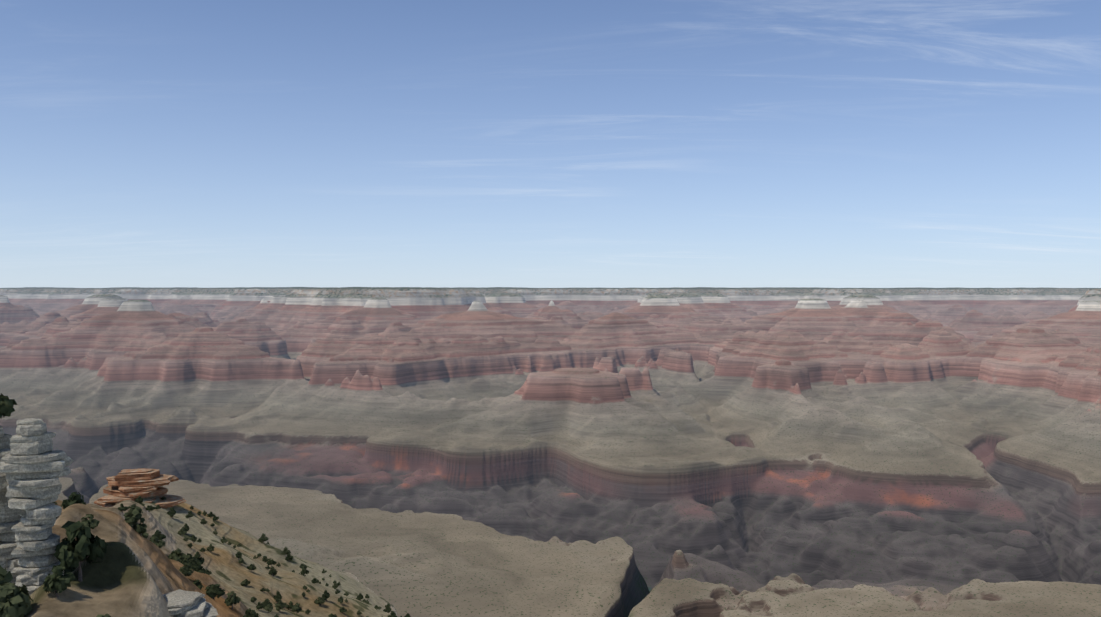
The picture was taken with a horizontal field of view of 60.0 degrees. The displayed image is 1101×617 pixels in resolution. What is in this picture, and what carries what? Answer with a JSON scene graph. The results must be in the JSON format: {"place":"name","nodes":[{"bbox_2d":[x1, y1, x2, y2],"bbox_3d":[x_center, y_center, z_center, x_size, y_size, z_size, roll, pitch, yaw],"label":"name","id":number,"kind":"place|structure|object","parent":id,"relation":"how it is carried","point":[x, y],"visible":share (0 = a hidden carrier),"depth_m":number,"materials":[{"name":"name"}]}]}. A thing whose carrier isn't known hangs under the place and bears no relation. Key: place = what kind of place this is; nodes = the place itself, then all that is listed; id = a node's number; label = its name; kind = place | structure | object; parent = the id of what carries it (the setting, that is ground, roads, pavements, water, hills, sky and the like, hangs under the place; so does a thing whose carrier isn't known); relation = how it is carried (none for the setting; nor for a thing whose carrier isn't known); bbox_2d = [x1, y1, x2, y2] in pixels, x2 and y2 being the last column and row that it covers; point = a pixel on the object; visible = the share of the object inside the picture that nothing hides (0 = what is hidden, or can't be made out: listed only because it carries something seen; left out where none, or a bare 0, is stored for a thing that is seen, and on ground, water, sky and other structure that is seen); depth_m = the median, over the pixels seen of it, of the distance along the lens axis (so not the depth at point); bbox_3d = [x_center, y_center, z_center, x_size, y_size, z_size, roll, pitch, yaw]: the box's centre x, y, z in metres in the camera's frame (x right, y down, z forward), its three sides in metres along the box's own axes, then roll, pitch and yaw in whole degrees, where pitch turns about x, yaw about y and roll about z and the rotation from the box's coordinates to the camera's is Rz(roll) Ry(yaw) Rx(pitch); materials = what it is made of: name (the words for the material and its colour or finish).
{"place":"outdoors","nodes":[
{"label":"outdoors","id":0,"kind":"place"},
{"bbox_2d":[23,496,396,616],"bbox_3d":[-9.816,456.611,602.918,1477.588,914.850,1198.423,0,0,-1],"label":"hillside","id":1,"kind":"structure","parent":0,"point":[134,573],"depth_m":217.59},
{"bbox_2d":[0,564,21,601],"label":"juniper tree","id":2,"kind":"object","parent":1,"relation":"on","point":[6,576],"visible":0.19,"depth_m":45.32,"materials":[{"name":"green plant"}]},
{"bbox_2d":[0,579,33,616],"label":"juniper tree","id":3,"kind":"object","parent":1,"relation":"on","point":[18,605],"visible":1,"depth_m":44.67,"materials":[{"name":"green plant"}]},
{"bbox_2d":[43,564,75,597],"bbox_3d":[-24.405,13.537,47.156,1.519,1.856,1.462,0,-1,2],"label":"juniper tree","id":4,"kind":"object","parent":1,"relation":"on","point":[57,580],"visible":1,"depth_m":46.91,"materials":[{"name":"green plant"}]},
{"bbox_2d":[64,566,75,574],"bbox_3d":[-30.641,16.527,59.801,1.848,2.325,2.478,2,2,21],"label":"juniper tree","id":5,"kind":"object","parent":1,"relation":"on","point":[70,569],"visible":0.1,"depth_m":59.52,"materials":[{"name":"green plant"}]},
{"bbox_2d":[60,492,85,508],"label":"juniper tree","id":6,"kind":"object","parent":1,"relation":"on","point":[75,498],"visible":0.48,"depth_m":102.99,"materials":[{"name":"green plant"}]},
{"bbox_2d":[54,521,107,581],"bbox_3d":[-24.606,12.781,49.801,1.938,3.528,3.020,0,0,11],"label":"juniper tree","id":7,"kind":"object","parent":1,"relation":"on","point":[81,548],"visible":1,"depth_m":49.20,"materials":[{"name":"green plant"}]},
{"bbox_2d":[76,514,99,529],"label":"juniper tree","id":8,"kind":"object","parent":1,"relation":"on","point":[91,522],"visible":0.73,"depth_m":86.20,"materials":[{"name":"green plant"}]},
{"bbox_2d":[96,613,111,616],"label":"shrub","id":9,"kind":"object","parent":1,"relation":"on","point":[106,615],"visible":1,"depth_m":44.95,"materials":[{"name":"green plant"}]},
{"bbox_2d":[117,503,128,512],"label":"juniper tree","id":10,"kind":"object","parent":1,"relation":"on","point":[122,508],"visible":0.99,"depth_m":180.48,"materials":[{"name":"green plant"}]},
{"bbox_2d":[123,504,142,528],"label":"juniper tree","id":11,"kind":"object","parent":1,"relation":"on","point":[133,515],"visible":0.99,"depth_m":109.24,"materials":[{"name":"green plant"}]},
{"bbox_2d":[135,496,142,502],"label":"juniper tree","id":12,"kind":"object","parent":1,"relation":"on","point":[139,499],"visible":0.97,"depth_m":307.97,"materials":[{"name":"green plant"}]},
{"bbox_2d":[94,468,185,508],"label":"rock outcrop","id":13,"kind":"object","parent":1,"relation":"on","point":[129,484],"visible":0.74,"depth_m":379.71,"materials":[{"name":"sandstone"}]},
{"bbox_2d":[133,517,146,535],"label":"juniper tree","id":14,"kind":"object","parent":1,"relation":"on","point":[140,528],"visible":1,"depth_m":109.37,"materials":[{"name":"green plant"}]},
{"bbox_2d":[138,532,148,538],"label":"juniper tree","id":15,"kind":"object","parent":1,"relation":"on","point":[145,535],"visible":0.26,"depth_m":161.96,"materials":[{"name":"green plant"}]},
{"bbox_2d":[151,536,164,547],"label":"juniper tree","id":16,"kind":"object","parent":1,"relation":"on","point":[160,543],"visible":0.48,"depth_m":162.45,"materials":[{"name":"green plant"}]},
{"bbox_2d":[150,530,165,539],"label":"juniper tree","id":17,"kind":"object","parent":1,"relation":"on","point":[159,535],"visible":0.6,"depth_m":220.60,"materials":[{"name":"green plant"}]},
{"bbox_2d":[168,507,175,518],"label":"juniper tree","id":18,"kind":"object","parent":1,"relation":"on","point":[172,512],"visible":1,"depth_m":355.13,"materials":[{"name":"green plant"}]},
{"bbox_2d":[170,548,185,561],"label":"juniper tree","id":19,"kind":"object","parent":1,"relation":"on","point":[177,556],"visible":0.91,"depth_m":162.35,"materials":[{"name":"green plant"}]},
{"bbox_2d":[177,528,186,536],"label":"juniper tree","id":20,"kind":"object","parent":1,"relation":"on","point":[181,531],"visible":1,"depth_m":342.93,"materials":[{"name":"green plant"}]},
{"bbox_2d":[179,566,191,575],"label":"juniper tree","id":21,"kind":"object","parent":1,"relation":"on","point":[184,571],"visible":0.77,"depth_m":123.86,"materials":[{"name":"green plant"}]},
{"bbox_2d":[182,523,188,530],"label":"juniper tree","id":22,"kind":"object","parent":1,"relation":"on","point":[186,527],"visible":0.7,"depth_m":349.07,"materials":[{"name":"green plant"}]},
{"bbox_2d":[180,563,193,572],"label":"juniper tree","id":23,"kind":"object","parent":1,"relation":"on","point":[188,566],"visible":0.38,"depth_m":127.00,"materials":[{"name":"green plant"}]},
{"bbox_2d":[179,553,196,566],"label":"juniper tree","id":24,"kind":"object","parent":1,"relation":"on","point":[190,559],"visible":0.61,"depth_m":147.74,"materials":[{"name":"green plant"}]},
{"bbox_2d":[185,511,193,517],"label":"juniper tree","id":25,"kind":"object","parent":1,"relation":"on","point":[190,514],"visible":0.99,"depth_m":374.96,"materials":[{"name":"green plant"}]},
{"bbox_2d":[163,589,217,616],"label":"boulder","id":26,"kind":"object","parent":1,"relation":"on","point":[181,603],"visible":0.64,"depth_m":52.26,"materials":[{"name":"stone"}]},
{"bbox_2d":[189,535,196,542],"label":"juniper tree","id":27,"kind":"object","parent":1,"relation":"on","point":[193,538],"visible":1,"depth_m":334.83,"materials":[{"name":"green plant"}]},
{"bbox_2d":[192,551,204,565],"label":"juniper tree","id":28,"kind":"object","parent":1,"relation":"on","point":[200,559],"visible":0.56,"depth_m":165.32,"materials":[{"name":"green plant"}]},
{"bbox_2d":[193,579,203,589],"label":"juniper tree","id":29,"kind":"object","parent":1,"relation":"on","point":[198,584],"visible":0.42,"depth_m":118.79,"materials":[{"name":"green plant"}]},
{"bbox_2d":[193,564,204,572],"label":"juniper tree","id":30,"kind":"object","parent":1,"relation":"on","point":[197,568],"visible":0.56,"depth_m":146.44,"materials":[{"name":"green plant"}]},
{"bbox_2d":[204,569,211,574],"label":"shrub","id":31,"kind":"object","parent":1,"relation":"on","point":[207,571],"visible":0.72,"depth_m":165.22,"materials":[{"name":"green plant"}]},
{"bbox_2d":[206,544,214,552],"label":"juniper tree","id":32,"kind":"object","parent":1,"relation":"on","point":[210,548],"visible":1,"depth_m":330.35,"materials":[{"name":"green plant"}]},
{"bbox_2d":[205,584,224,599],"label":"juniper tree","id":33,"kind":"object","parent":1,"relation":"on","point":[213,591],"visible":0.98,"depth_m":117.59,"materials":[{"name":"green plant"}]},
{"bbox_2d":[220,537,227,543],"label":"shrub","id":34,"kind":"object","parent":1,"relation":"on","point":[223,540],"visible":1,"depth_m":355.79,"materials":[{"name":"green plant"}]},
{"bbox_2d":[224,592,239,609],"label":"juniper tree","id":35,"kind":"object","parent":1,"relation":"on","point":[232,600],"visible":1,"depth_m":121.79,"materials":[{"name":"green plant"}]},
{"bbox_2d":[235,552,241,559],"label":"juniper tree","id":36,"kind":"object","parent":1,"relation":"on","point":[238,555],"visible":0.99,"depth_m":340.57,"materials":[{"name":"green plant"}]},
{"bbox_2d":[243,609,257,616],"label":"juniper tree","id":37,"kind":"object","parent":1,"relation":"on","point":[248,613],"visible":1,"depth_m":117.88,"materials":[{"name":"green plant"}]},
{"bbox_2d":[247,564,255,572],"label":"juniper tree","id":38,"kind":"object","parent":1,"relation":"on","point":[251,567],"visible":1,"depth_m":335.06,"materials":[{"name":"green plant"}]},
{"bbox_2d":[256,602,263,609],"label":"shrub","id":39,"kind":"object","parent":1,"relation":"on","point":[259,606],"visible":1,"depth_m":283.56,"materials":[{"name":"green plant"}]},
{"bbox_2d":[258,533,268,542],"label":"juniper tree","id":40,"kind":"object","parent":1,"relation":"on","point":[263,538],"visible":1,"depth_m":406.60,"materials":[{"name":"green plant"}]},
{"bbox_2d":[262,599,272,608],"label":"juniper tree","id":41,"kind":"object","parent":1,"relation":"on","point":[266,602],"visible":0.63,"depth_m":291.48,"materials":[{"name":"green plant"}]},
{"bbox_2d":[264,604,272,612],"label":"juniper tree","id":42,"kind":"object","parent":1,"relation":"on","point":[269,607],"visible":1,"depth_m":286.42,"materials":[{"name":"green plant"}]},
{"bbox_2d":[267,558,276,566],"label":"juniper tree","id":43,"kind":"object","parent":1,"relation":"on","point":[271,562],"visible":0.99,"depth_m":362.36,"materials":[{"name":"green plant"}]},
{"bbox_2d":[268,566,277,574],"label":"juniper tree","id":44,"kind":"object","parent":1,"relation":"on","point":[272,570],"visible":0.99,"depth_m":345.90,"materials":[{"name":"green plant"}]},
{"bbox_2d":[274,591,281,602],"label":"juniper tree","id":45,"kind":"object","parent":1,"relation":"on","point":[277,596],"visible":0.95,"depth_m":311.39,"materials":[{"name":"green plant"}]},
{"bbox_2d":[275,599,283,611],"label":"juniper tree","id":46,"kind":"object","parent":1,"relation":"on","point":[280,605],"visible":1,"depth_m":296.80,"materials":[{"name":"green plant"}]},
{"bbox_2d":[281,546,290,554],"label":"juniper tree","id":47,"kind":"object","parent":1,"relation":"on","point":[285,551],"visible":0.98,"depth_m":402.27,"materials":[{"name":"green plant"}]},
{"bbox_2d":[285,553,292,561],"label":"juniper tree","id":48,"kind":"object","parent":1,"relation":"on","point":[289,557],"visible":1,"depth_m":398.52,"materials":[{"name":"green plant"}]},
{"bbox_2d":[286,601,295,610],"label":"juniper tree","id":49,"kind":"object","parent":1,"relation":"on","point":[289,606],"visible":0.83,"depth_m":312.50,"materials":[{"name":"green plant"}]},
{"bbox_2d":[292,604,301,613],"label":"juniper tree","id":50,"kind":"object","parent":1,"relation":"on","point":[297,609],"visible":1,"depth_m":308.95,"materials":[{"name":"green plant"}]},
{"bbox_2d":[300,568,308,575],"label":"juniper tree","id":51,"kind":"object","parent":1,"relation":"on","point":[304,571],"visible":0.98,"depth_m":377.38,"materials":[{"name":"green plant"}]},
{"bbox_2d":[311,578,318,583],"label":"juniper tree","id":52,"kind":"object","parent":1,"relation":"on","point":[314,580],"visible":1,"depth_m":362.80,"materials":[{"name":"green plant"}]},
{"bbox_2d":[314,597,323,604],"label":"juniper tree","id":53,"kind":"object","parent":1,"relation":"on","point":[316,600],"visible":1,"depth_m":333.57,"materials":[{"name":"green plant"}]},
{"bbox_2d":[322,590,329,599],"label":"juniper tree","id":54,"kind":"object","parent":1,"relation":"on","point":[325,595],"visible":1,"depth_m":341.00,"materials":[{"name":"green plant"}]},
{"bbox_2d":[339,607,346,612],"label":"shrub","id":55,"kind":"object","parent":1,"relation":"on","point":[342,609],"visible":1,"depth_m":336.05,"materials":[{"name":"green plant"}]},
{"bbox_2d":[383,606,391,612],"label":"juniper tree","id":56,"kind":"object","parent":1,"relation":"on","point":[387,609],"visible":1,"depth_m":385.86,"materials":[{"name":"green plant"}]},
{"bbox_2d":[387,611,396,616],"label":"juniper tree","id":57,"kind":"object","parent":1,"relation":"on","point":[392,613],"visible":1,"depth_m":358.63,"materials":[{"name":"green plant"}]},
{"bbox_2d":[0,287,1100,616],"bbox_3d":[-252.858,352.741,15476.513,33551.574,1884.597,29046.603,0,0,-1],"label":"canyon terrain","id":58,"kind":"structure","parent":0,"point":[674,451],"depth_m":6549.81,"materials":[{"name":"brown stone"}]},
{"bbox_2d":[0,0,1100,287],"label":"sky","id":59,"kind":"structure","parent":0,"point":[144,143],"materials":[{"name":"blue"}]},
{"bbox_3d":[-28.393,23.720,50.506,18.348,8.596,20.277,0,0,-1],"label":"pinnacle cliff base","id":60,"kind":"object","parent":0,"visible":0},
{"bbox_2d":[0,426,11,567],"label":"pinnacle rock","id":61,"kind":"object","parent":60,"relation":"on","point":[5,442],"visible":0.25,"depth_m":50.04,"materials":[{"name":"stone"}]},
{"bbox_2d":[0,393,16,418],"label":"tree","id":62,"kind":"object","parent":61,"relation":"on","point":[6,406],"visible":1,"depth_m":51.35,"materials":[{"name":"green plant"}]},
{"bbox_2d":[0,448,21,585],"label":"pinnacle rock","id":63,"kind":"object","parent":60,"relation":"on","point":[11,518],"visible":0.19,"depth_m":50.05,"materials":[{"name":"stone"}]},
{"bbox_2d":[0,418,73,595],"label":"pinnacle rock","id":64,"kind":"object","parent":60,"relation":"on","point":[33,464],"visible":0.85,"depth_m":48.73,"materials":[{"name":"stone"}]}
]}

